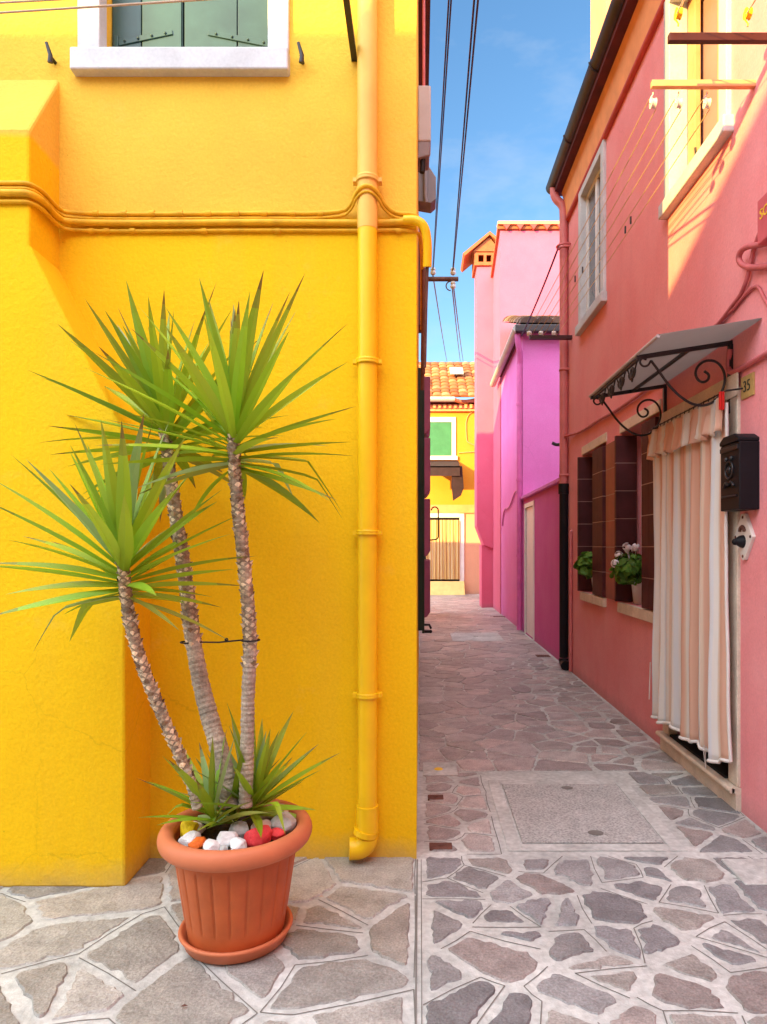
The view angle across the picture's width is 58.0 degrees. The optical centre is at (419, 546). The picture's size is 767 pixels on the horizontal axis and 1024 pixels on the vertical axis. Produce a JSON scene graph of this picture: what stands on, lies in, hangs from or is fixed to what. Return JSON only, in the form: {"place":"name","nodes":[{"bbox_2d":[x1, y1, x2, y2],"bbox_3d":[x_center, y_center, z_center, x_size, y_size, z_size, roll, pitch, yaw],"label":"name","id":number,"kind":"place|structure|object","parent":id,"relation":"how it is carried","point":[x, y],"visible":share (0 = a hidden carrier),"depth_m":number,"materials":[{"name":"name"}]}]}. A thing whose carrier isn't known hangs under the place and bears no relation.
{"place":"outdoors","nodes":[
{"label":"outdoors","id":0,"kind":"place"},
{"bbox_2d":[177,816,285,849],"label":"potting soil","id":1,"kind":"structure","parent":0,"point":[213,832],"depth_m":2.64,"materials":[{"name":"black soil"}]},
{"bbox_2d":[180,821,198,836],"bbox_3d":[-0.851,1.043,2.547,0.063,0.074,0.075,-6,-10,11],"label":"decorative stone","id":2,"kind":"object","parent":1,"relation":"on","point":[186,827],"visible":0.52,"depth_m":2.53,"materials":[{"name":"yellow stone"}]},
{"bbox_2d":[178,830,200,845],"bbox_3d":[-0.818,1.042,2.461,0.070,0.061,0.075,0,0,23],"label":"decorative stone","id":3,"kind":"object","parent":1,"relation":"on","point":[187,838],"visible":0.62,"depth_m":2.44,"materials":[{"name":"white stone"}]},
{"bbox_2d":[188,837,205,848],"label":"decorative stone","id":4,"kind":"object","parent":1,"relation":"on","point":[197,842],"visible":0.63,"depth_m":2.41,"materials":[{"name":"orange stone"}]},
{"bbox_2d":[193,821,205,833],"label":"decorative stone","id":5,"kind":"object","parent":1,"relation":"on","point":[202,830],"visible":0.44,"depth_m":2.56,"materials":[{"name":"beige stone"}]},
{"bbox_2d":[203,839,219,849],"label":"decorative stone","id":6,"kind":"object","parent":1,"relation":"on","point":[210,844],"visible":0.63,"depth_m":2.40,"materials":[{"name":"white stone"}]},
{"bbox_2d":[219,845,227,849],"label":"decorative stone","id":7,"kind":"object","parent":1,"relation":"on","point":[223,847],"visible":0.48,"depth_m":2.40,"materials":[{"name":"white stone"}]},
{"bbox_2d":[216,831,237,849],"bbox_3d":[-0.686,1.044,2.459,0.071,0.066,0.097,-1,-15,25],"label":"decorative stone","id":8,"kind":"object","parent":1,"relation":"on","point":[225,837],"visible":0.65,"depth_m":2.44,"materials":[{"name":"white stone"}]},
{"bbox_2d":[230,837,246,849],"bbox_3d":[-0.635,1.044,2.420,0.058,0.053,0.083,0,0,-17],"label":"decorative stone","id":9,"kind":"object","parent":1,"relation":"on","point":[238,843],"visible":0.76,"depth_m":2.40,"materials":[{"name":"white stone"}]},
{"bbox_2d":[229,821,248,838],"bbox_3d":[-0.664,1.045,2.545,0.079,0.060,0.068,15,9,-12],"label":"decorative stone","id":10,"kind":"object","parent":1,"relation":"on","point":[240,828],"visible":0.55,"depth_m":2.52,"materials":[{"name":"grey stone"}]},
{"bbox_2d":[244,825,272,846],"bbox_3d":[-0.581,1.038,2.485,0.090,0.073,0.085,0,0,-39],"label":"decorative stone","id":11,"kind":"object","parent":1,"relation":"on","point":[252,838],"visible":0.78,"depth_m":2.46,"materials":[{"name":"red stone"}]},
{"bbox_2d":[251,819,270,828],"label":"decorative stone","id":12,"kind":"object","parent":1,"relation":"on","point":[266,822],"visible":0.29,"depth_m":2.56,"materials":[{"name":"beige stone"}]},
{"bbox_2d":[260,803,288,820],"bbox_3d":[-0.567,1.038,2.678,0.089,0.074,0.132,17,10,40],"label":"decorative stone","id":13,"kind":"object","parent":1,"relation":"on","point":[269,818],"visible":0.12,"depth_m":2.63,"materials":[{"name":"grey stone"}]},
{"bbox_2d":[271,827,285,839],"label":"decorative stone","id":14,"kind":"object","parent":1,"relation":"on","point":[277,833],"visible":0.73,"depth_m":2.50,"materials":[{"name":"red stone"}]},
{"bbox_2d":[270,811,295,834],"bbox_3d":[-0.515,1.036,2.593,0.110,0.079,0.079,0,0,33],"label":"decorative stone","id":15,"kind":"object","parent":1,"relation":"on","point":[289,820],"visible":0.66,"depth_m":2.57,"materials":[{"name":"grey stone"}]},
{"bbox_2d":[0,594,766,1023],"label":"paving stones","id":16,"kind":"object","parent":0,"point":[140,950],"visible":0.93,"depth_m":2.76,"materials":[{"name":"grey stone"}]},
{"bbox_2d":[178,906,292,964],"bbox_3d":[-0.679,1.414,2.560,0.412,0.052,0.412,0,0,0],"label":"plant saucer","id":17,"kind":"object","parent":16,"relation":"on","point":[224,958],"visible":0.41,"depth_m":2.40,"materials":[{"name":"ceramic"}]},
{"bbox_2d":[157,799,311,952],"bbox_3d":[-0.679,1.221,2.560,0.554,0.408,0.554,0,0,0],"label":"flower pot","id":18,"kind":"object","parent":17,"relation":"on","point":[234,900],"visible":0.78,"depth_m":2.38,"materials":[{"name":"ceramic"}]},
{"bbox_2d":[0,270,355,836],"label":"yucca","id":19,"kind":"object","parent":18,"relation":"in","point":[119,524],"visible":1,"depth_m":2.49,"materials":[{"name":"green plant"}]},
{"bbox_2d":[180,638,259,643],"bbox_3d":[-0.767,0.359,2.637,0.405,0.037,0.073,0,0,32],"label":"plant tie","id":20,"kind":"object","parent":19,"relation":"attached to","point":[224,641],"visible":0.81,"depth_m":2.61,"materials":[{"name":"black plastic"}]},
{"bbox_2d":[415,859,421,1023],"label":"drain seam","id":21,"kind":"object","parent":16,"relation":"on","point":[416,944],"depth_m":2.48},
{"bbox_2d":[428,795,443,800],"bbox_3d":[0.090,1.442,3.980,0.090,0.015,0.070,0,0,0],"label":"iron cover","id":22,"kind":"object","parent":16,"relation":"on","point":[435,797],"visible":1,"depth_m":3.97,"materials":[{"name":"brown metal"}]},
{"bbox_2d":[423,762,457,775],"bbox_3d":[0.130,1.442,4.495,0.220,0.015,0.250,0,0,0],"label":"water cover","id":23,"kind":"object","parent":16,"relation":"on","point":[440,768],"visible":1,"depth_m":4.47,"materials":[{"name":"grey stone"}]},
{"bbox_2d":[429,842,451,850],"bbox_3d":[0.100,1.442,3.330,0.110,0.015,0.070,0,0,0],"label":"iron cover","id":24,"kind":"object","parent":16,"relation":"on","point":[440,845],"visible":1,"depth_m":3.32,"materials":[{"name":"brown metal"}]},
{"bbox_2d":[430,581,464,594],"bbox_3d":[0.705,1.249,21.030,1.310,0.398,0.450,0,0,0],"label":"doorstep","id":25,"kind":"object","parent":16,"relation":"on","point":[447,587],"depth_m":20.99,"materials":[{"name":"yellow paint"}]},
{"bbox_2d":[450,633,503,640],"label":"manhole slab","id":26,"kind":"structure","parent":16,"relation":"on","point":[476,637],"depth_m":10.98,"materials":[{"name":"grey concrete"}]},
{"bbox_2d":[521,478,559,660],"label":"garden wall","id":27,"kind":"structure","parent":16,"relation":"on","point":[541,566],"depth_m":9.98,"materials":[{"name":"pink paint"}]},
{"bbox_2d":[526,506,532,637],"bbox_3d":[1.798,0.390,11.150,0.040,2.080,0.800,0,0,0],"label":"door","id":28,"kind":"structure","parent":27,"relation":"in","point":[529,511],"depth_m":11.22,"materials":[{"name":"white paint"}]},
{"bbox_2d":[502,784,662,842],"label":"manhole slab","id":29,"kind":"structure","parent":16,"relation":"on","point":[575,813],"depth_m":3.71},
{"bbox_2d":[488,780,686,850],"bbox_3d":[0.848,1.447,3.790,0.855,0.004,1.000,0,0,0],"label":"slab surround","id":30,"kind":"object","parent":16,"relation":"on","point":[662,830],"visible":1,"depth_m":3.55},
{"bbox_2d":[721,859,766,884],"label":"slab","id":31,"kind":"object","parent":16,"relation":"on","point":[749,871],"visible":1,"depth_m":3.08,"materials":[{"name":"grey stone"}]},
{"bbox_2d":[419,0,590,399],"label":"sky","id":32,"kind":"structure","parent":0,"point":[532,57],"materials":[{"name":"blue"}]},
{"label":"ground","id":33,"kind":"structure","parent":0,"visible":0},
{"bbox_2d":[0,0,438,886],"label":"yellow house","id":34,"kind":"structure","parent":33,"relation":"on","point":[212,106],"depth_m":3.21,"materials":[{"name":"paint"}]},
{"bbox_2d":[45,42,56,64],"bbox_3d":[-1.697,-2.262,3.186,0.033,0.089,0.072,0,0,0],"label":"shutter catch","id":35,"kind":"object","parent":34,"relation":"attached to","point":[51,60],"visible":1,"depth_m":3.16,"materials":[{"name":"black metal"}]},
{"bbox_2d":[70,0,289,76],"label":"window","id":36,"kind":"structure","parent":34,"relation":"in","point":[210,38],"depth_m":3.20,"materials":[{"name":"white stone"}]},
{"bbox_2d":[0,180,422,307],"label":"wall cable","id":37,"kind":"object","parent":34,"relation":"attached to","point":[208,214],"depth_m":3.19,"materials":[{"name":"yellow paint"}]},
{"bbox_2d":[0,199,423,329],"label":"wall cable","id":38,"kind":"object","parent":34,"relation":"attached to","point":[201,230],"depth_m":3.19,"materials":[{"name":"yellow paint"}]},
{"bbox_2d":[0,189,431,367],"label":"wall cable","id":39,"kind":"object","parent":34,"relation":"attached to","point":[420,223],"depth_m":3.18,"materials":[{"name":"yellow paint"}]},
{"bbox_2d":[297,42,304,64],"bbox_3d":[-0.546,-2.262,3.186,0.033,0.089,0.072,0,0,0],"label":"shutter catch","id":40,"kind":"object","parent":34,"relation":"attached to","point":[301,58],"visible":1,"depth_m":3.15,"materials":[{"name":"black metal"}]},
{"bbox_2d":[343,0,356,61],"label":"laundry rod","id":41,"kind":"object","parent":34,"relation":"attached to","point":[349,24],"visible":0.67,"depth_m":3.02,"materials":[{"name":"black metal"}]},
{"bbox_2d":[0,0,63,3],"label":"clothesline","id":42,"kind":"object","parent":41,"relation":"hanging from","point":[16,1],"visible":1,"depth_m":2.70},
{"bbox_2d":[0,0,207,13],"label":"clothesline","id":43,"kind":"object","parent":41,"relation":"attached to","point":[92,6],"visible":1,"depth_m":2.70,"materials":[{"name":"wicker"}]},
{"bbox_2d":[349,0,381,859],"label":"downpipe","id":44,"kind":"object","parent":34,"relation":"attached to","point":[367,694],"visible":0.98,"depth_m":3.12,"materials":[{"name":"yellow metal"}]},
{"bbox_2d":[418,239,424,332],"bbox_3d":[0.018,-2.575,6.825,0.065,0.850,0.250,0,0,0],"label":"junction box","id":45,"kind":"object","parent":34,"relation":"attached to","point":[419,330],"visible":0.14,"depth_m":6.70,"materials":[{"name":"metal"}]},
{"bbox_2d":[420,374,424,389],"bbox_3d":[0.018,-1.223,4.350,0.024,0.454,0.123,0,0,-3],"label":"wall conduit","id":46,"kind":"object","parent":34,"relation":"attached to","point":[422,383],"depth_m":4.37,"materials":[{"name":"metal"}]},
{"bbox_2d":[421,268,424,360],"bbox_3d":[0.018,-1.223,3.650,0.024,0.454,0.123,0,0,-3],"label":"wall conduit","id":47,"kind":"object","parent":34,"relation":"attached to","point":[422,307],"depth_m":3.60,"materials":[{"name":"metal"}]},
{"bbox_2d":[421,360,424,374],"bbox_3d":[0.019,-1.223,3.950,0.026,0.455,0.125,0,0,-3],"label":"wall conduit","id":48,"kind":"object","parent":34,"relation":"attached to","point":[422,371],"depth_m":3.98,"materials":[{"name":"metal"}]},
{"bbox_2d":[422,0,424,85],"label":"wall conduit","id":49,"kind":"object","parent":34,"relation":"attached to","point":[423,42],"depth_m":5.04,"materials":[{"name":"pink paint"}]},
{"bbox_2d":[418,86,430,173],"bbox_3d":[0.032,-3.009,5.055,0.093,0.602,0.210,0,0,0],"label":"junction box","id":50,"kind":"object","parent":34,"relation":"attached to","point":[424,122],"visible":0.97,"depth_m":4.95,"materials":[{"name":"grey plastic"}]},
{"bbox_2d":[418,167,435,212],"bbox_3d":[0.065,-3.283,6.326,0.160,0.371,0.247,0,0,0],"label":"junction box","id":51,"kind":"object","parent":34,"relation":"attached to","point":[427,191],"visible":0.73,"depth_m":6.25,"materials":[{"name":"grey plastic"}]},
{"bbox_2d":[428,267,457,290],"bbox_3d":[0.237,-3.486,9.000,0.526,0.308,0.068,0,0,0],"label":"wire bracket","id":52,"kind":"object","parent":34,"relation":"attached to","point":[452,280],"visible":0.91,"depth_m":8.98,"materials":[{"name":"metal"}]},
{"bbox_2d":[432,275,446,359],"bbox_3d":[0.552,-4.998,16.500,0.017,2.954,15.023,0,0,3],"label":"overhead wire","id":53,"kind":"object","parent":52,"relation":"attached to","point":[439,315],"visible":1,"depth_m":12.03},
{"bbox_2d":[432,0,449,269],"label":"overhead wire","id":54,"kind":"object","parent":52,"relation":"attached to","point":[441,114],"visible":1,"depth_m":4.50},
{"bbox_2d":[433,0,451,269],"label":"overhead wire","id":55,"kind":"object","parent":52,"relation":"attached to","point":[443,114],"visible":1,"depth_m":4.51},
{"bbox_2d":[452,289,459,356],"bbox_3d":[0.910,-4.918,16.500,0.017,3.114,15.036,0,0,4],"label":"overhead wire","id":56,"kind":"object","parent":52,"relation":"attached to","point":[455,318],"visible":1,"depth_m":11.68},
{"bbox_2d":[453,289,462,357],"bbox_3d":[0.970,-4.918,16.500,0.017,3.114,15.041,0,0,4],"label":"overhead wire","id":57,"kind":"object","parent":52,"relation":"attached to","point":[457,318],"visible":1,"depth_m":11.68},
{"bbox_2d":[452,0,474,269],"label":"overhead wire","id":58,"kind":"object","parent":52,"relation":"attached to","point":[472,20],"visible":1,"depth_m":4.49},
{"bbox_2d":[453,0,478,269],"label":"overhead wire","id":59,"kind":"object","parent":52,"relation":"attached to","point":[476,17],"visible":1,"depth_m":4.51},
{"bbox_2d":[419,362,480,593],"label":"yellow house","id":60,"kind":"structure","parent":33,"relation":"on","point":[449,383],"depth_m":21.30,"materials":[{"name":"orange paint"}]},
{"bbox_2d":[424,517,459,580],"bbox_3d":[0.660,0.080,21.290,1.120,1.980,0.019,0,0,0],"label":"door","id":61,"kind":"structure","parent":60,"relation":"in","point":[431,518],"depth_m":21.28,"materials":[{"name":"brown wood"}]},
{"bbox_2d":[426,520,459,578],"bbox_3d":[0.704,0.080,21.208,1.048,1.820,0.063,0,0,0],"label":"door curtain","id":62,"kind":"object","parent":60,"relation":"hanging from","point":[443,555],"depth_m":21.21,"materials":[{"name":"beige fabric"}]},
{"bbox_2d":[429,417,456,459],"bbox_3d":[0.575,-3.340,21.270,1.150,1.320,0.100,0,0,0],"label":"window","id":63,"kind":"structure","parent":60,"relation":"in","point":[442,437],"depth_m":21.28,"materials":[{"name":"white paint"}]},
{"bbox_2d":[430,461,463,500],"bbox_3d":[0.650,-2.010,20.845,1.300,1.280,0.890,0,0,0],"label":"awning","id":64,"kind":"object","parent":60,"relation":"attached to","point":[453,469],"visible":0.79,"depth_m":20.46,"materials":[{"name":"wood"}]},
{"bbox_2d":[459,412,474,452],"bbox_3d":[1.577,-3.525,21.280,0.756,1.279,0.029,0,0,0],"label":"wall cable","id":65,"kind":"object","parent":60,"relation":"attached to","point":[466,434],"depth_m":21.27,"materials":[{"name":"orange paint"}]},
{"bbox_2d":[461,221,558,613],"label":"tall pink house","id":66,"kind":"structure","parent":33,"relation":"on","point":[510,262],"depth_m":15.90,"materials":[{"name":"paint"}]},
{"bbox_2d":[490,315,558,631],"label":"magenta house","id":67,"kind":"structure","parent":33,"relation":"on","point":[527,370],"depth_m":11.83,"materials":[{"name":"paint"}]},
{"bbox_2d":[502,490,516,525],"bbox_3d":[1.743,-0.388,13.304,0.050,1.276,2.613,0,0,0],"label":"wall cable","id":68,"kind":"object","parent":67,"relation":"attached to","point":[508,507],"depth_m":13.56,"materials":[{"name":"paint"}]},
{"bbox_2d":[521,246,558,335],"bbox_3d":[1.723,-3.675,9.949,0.023,0.273,3.302,0,0,-1],"label":"overhead wire","id":69,"kind":"object","parent":67,"relation":"attached to","point":[541,290],"visible":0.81,"depth_m":9.74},
{"bbox_2d":[546,0,766,832],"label":"coral house","id":70,"kind":"structure","parent":33,"relation":"on","point":[671,266],"depth_m":5.29,"materials":[{"name":"pink paint"}]},
{"bbox_2d":[527,331,571,339],"bbox_3d":[1.512,-2.453,8.000,0.553,0.095,0.060,0,0,0],"label":"laundry bracket","id":71,"kind":"object","parent":70,"relation":"attached to","point":[541,336],"visible":0.99,"depth_m":7.97,"materials":[{"name":"black metal"}]},
{"bbox_2d":[568,529,572,671],"bbox_3d":[1.735,0.612,7.950,0.055,1.636,0.055,0,0,0],"label":"gas pipe","id":72,"kind":"object","parent":70,"relation":"attached to","point":[570,639],"visible":1,"depth_m":7.93,"materials":[{"name":"red metal"}]},
{"bbox_2d":[575,139,606,335],"bbox_3d":[1.802,-3.095,7.035,0.208,1.570,1.090,0,0,0],"label":"window","id":73,"kind":"structure","parent":70,"relation":"in","point":[594,182],"depth_m":7.18,"materials":[{"name":"white wood"}]},
{"bbox_2d":[577,432,606,606],"bbox_3d":[1.808,-0.255,6.980,0.230,1.646,0.980,0,0,0],"label":"window","id":74,"kind":"structure","parent":70,"relation":"in","point":[591,471],"depth_m":6.85,"materials":[{"name":"white paint"}]},
{"bbox_2d":[564,391,646,437],"bbox_3d":[1.737,-1.260,6.651,0.070,0.128,3.302,0,0,-1],"label":"wall cable","id":75,"kind":"object","parent":70,"relation":"attached to","point":[639,394],"depth_m":6.32,"materials":[{"name":"pink paint"}]},
{"bbox_2d":[606,399,660,622],"bbox_3d":[1.840,-0.255,5.715,0.295,1.646,1.370,0,0,0],"label":"window","id":76,"kind":"structure","parent":70,"relation":"in","point":[621,454],"depth_m":5.97,"materials":[{"name":"white paint"}]},
{"bbox_2d":[631,582,641,604],"bbox_3d":[1.828,0.378,5.780,0.128,0.200,0.128,0,0,0],"label":"flower pot","id":77,"kind":"object","parent":70,"relation":"on","point":[637,593],"visible":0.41,"depth_m":5.74,"materials":[{"name":"pink ceramic"}]},
{"bbox_2d":[609,543,641,585],"bbox_3d":[1.746,0.142,5.774,0.328,0.359,0.313,0,0,0],"label":"geranium","id":78,"kind":"object","parent":77,"relation":"in","point":[626,568],"visible":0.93,"depth_m":5.71,"materials":[{"name":"green plant"}]},
{"bbox_2d":[589,318,761,435],"bbox_3d":[1.486,-0.964,4.265,0.542,0.428,1.430,0,0,0],"label":"door canopy","id":79,"kind":"object","parent":70,"relation":"attached to","point":[658,361],"visible":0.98,"depth_m":3.97,"materials":[{"name":"plastic"}]},
{"bbox_2d":[646,372,742,767],"bbox_3d":[1.681,0.173,4.368,0.157,2.256,1.265,0,0,0],"label":"door curtain","id":80,"kind":"object","parent":70,"relation":"hanging from","point":[690,670],"depth_m":4.20,"materials":[{"name":"fabric"}]},
{"bbox_2d":[719,391,724,409],"bbox_3d":[1.649,-0.800,3.778,0.028,0.100,0.016,0,0,0],"label":"clothespin","id":81,"kind":"object","parent":80,"relation":"attached to","point":[721,400],"visible":1,"depth_m":3.77,"materials":[{"name":"red plastic"}]},
{"bbox_2d":[658,0,733,219],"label":"window","id":82,"kind":"structure","parent":70,"relation":"in","point":[705,61],"depth_m":4.68,"materials":[{"name":"white stone"}]},
{"bbox_2d":[655,387,740,811],"bbox_3d":[1.841,0.284,4.375,0.295,2.328,1.190,0,0,0],"label":"doorway","id":83,"kind":"structure","parent":70,"relation":"in","point":[728,789],"depth_m":3.85,"materials":[{"name":"beige stone"}]},
{"bbox_2d":[670,734,727,777],"bbox_3d":[1.843,1.311,4.375,0.210,0.016,0.870,0,0,0],"label":"door mat","id":84,"kind":"object","parent":83,"relation":"in","point":[721,768],"depth_m":4.34,"materials":[{"name":"black rubber"}]},
{"bbox_2d":[649,80,755,108],"bbox_3d":[1.502,-2.386,3.650,0.573,0.123,0.071,0,0,0],"label":"laundry bracket","id":85,"kind":"object","parent":70,"relation":"attached to","point":[702,84],"visible":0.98,"depth_m":3.62,"materials":[{"name":"yellow metal"}]},
{"bbox_2d":[528,100,648,330],"bbox_3d":[1.232,-2.431,5.815,0.005,0.115,4.290,0,0,0],"label":"clothesline","id":86,"kind":"object","parent":85,"relation":"attached to","point":[596,202],"visible":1,"depth_m":4.70,"materials":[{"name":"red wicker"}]},
{"bbox_2d":[531,109,655,335],"bbox_3d":[1.268,-2.379,5.815,0.005,0.115,4.290,0,0,0],"label":"clothesline","id":87,"kind":"object","parent":85,"relation":"attached to","point":[601,210],"visible":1,"depth_m":4.70,"materials":[{"name":"white fabric"}]},
{"bbox_2d":[540,99,674,330],"bbox_3d":[1.367,-2.431,5.815,0.005,0.115,4.290,0,0,0],"label":"clothesline","id":88,"kind":"object","parent":85,"relation":"attached to","point":[615,203],"visible":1,"depth_m":4.69,"materials":[{"name":"fabric"}]},
{"bbox_2d":[544,109,681,333],"bbox_3d":[1.403,-2.379,5.815,0.005,0.115,4.290,0,0,0],"label":"clothesline","id":89,"kind":"object","parent":85,"relation":"attached to","point":[622,207],"visible":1,"depth_m":4.67,"materials":[{"name":"yellow wicker"}]},
{"bbox_2d":[553,99,702,330],"bbox_3d":[1.517,-2.431,5.815,0.005,0.115,4.290,0,0,0],"label":"clothesline","id":90,"kind":"object","parent":85,"relation":"attached to","point":[640,197],"visible":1,"depth_m":4.62,"materials":[{"name":"yellow wicker"}]},
{"bbox_2d":[556,109,709,335],"bbox_3d":[1.553,-2.379,5.815,0.005,0.115,4.290,0,0,0],"label":"clothesline","id":91,"kind":"object","parent":85,"relation":"attached to","point":[643,208],"visible":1,"depth_m":4.69,"materials":[{"name":"white fabric"}]},
{"bbox_2d":[667,7,766,43],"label":"laundry bracket","id":92,"kind":"object","parent":70,"relation":"attached to","point":[716,37],"visible":0.98,"depth_m":3.37,"materials":[{"name":"brown metal"}]},
{"bbox_2d":[714,232,757,324],"bbox_3d":[1.739,-1.490,4.123,0.032,0.463,1.654,0,0,0],"label":"wall cable","id":93,"kind":"object","parent":70,"relation":"attached to","point":[741,292],"depth_m":3.70,"materials":[{"name":"pink paint"}]},
{"bbox_2d":[720,434,758,511],"bbox_3d":[1.698,-0.395,3.688,0.122,0.400,0.225,0,0,0],"label":"letterbox","id":94,"kind":"object","parent":70,"relation":"attached to","point":[739,453],"visible":1,"depth_m":3.58,"materials":[{"name":"black metal"}]},
{"bbox_2d":[732,513,755,559],"bbox_3d":[1.719,-0.055,3.720,0.079,0.250,0.207,0,0,0],"label":"door bell","id":95,"kind":"object","parent":70,"relation":"attached to","point":[744,539],"depth_m":3.69,"materials":[{"name":"white ceramic"}]},
{"bbox_2d":[725,285,766,318],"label":"wall cable","id":96,"kind":"object","parent":70,"relation":"attached to","point":[748,291],"depth_m":3.65,"materials":[{"name":"pink paint"}]},
{"bbox_2d":[726,349,766,374],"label":"wall conduit","id":97,"kind":"object","parent":70,"relation":"attached to","point":[749,363],"depth_m":3.71,"materials":[{"name":"pink paint"}]},
{"bbox_2d":[741,372,754,399],"bbox_3d":[1.752,-0.860,3.695,0.014,0.120,0.140,0,0,0],"label":"number tile","id":98,"kind":"object","parent":70,"relation":"attached to","point":[748,385],"visible":1,"depth_m":3.68,"materials":[{"name":"ceramic"}]},
{"bbox_2d":[736,242,766,270],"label":"wall cable","id":99,"kind":"object","parent":70,"relation":"attached to","point":[741,263],"depth_m":3.59,"materials":[{"name":"pink paint"}]},
{"bbox_2d":[758,193,766,244],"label":"sign","id":100,"kind":"object","parent":70,"relation":"attached to","point":[762,220],"visible":1,"depth_m":3.37,"materials":[{"name":"red paint"}]},
{"bbox_3d":[1.828,0.378,7.140,0.128,0.200,0.128,0,0,0],"label":"flower pot","id":101,"kind":"object","parent":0,"visible":0},
{"bbox_2d":[573,551,592,578],"bbox_3d":[1.738,0.189,7.137,0.304,0.294,0.313,0,0,0],"label":"geranium","id":102,"kind":"object","parent":101,"relation":"in","point":[582,565],"visible":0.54,"depth_m":7.06,"materials":[{"name":"green plant"}]}
]}

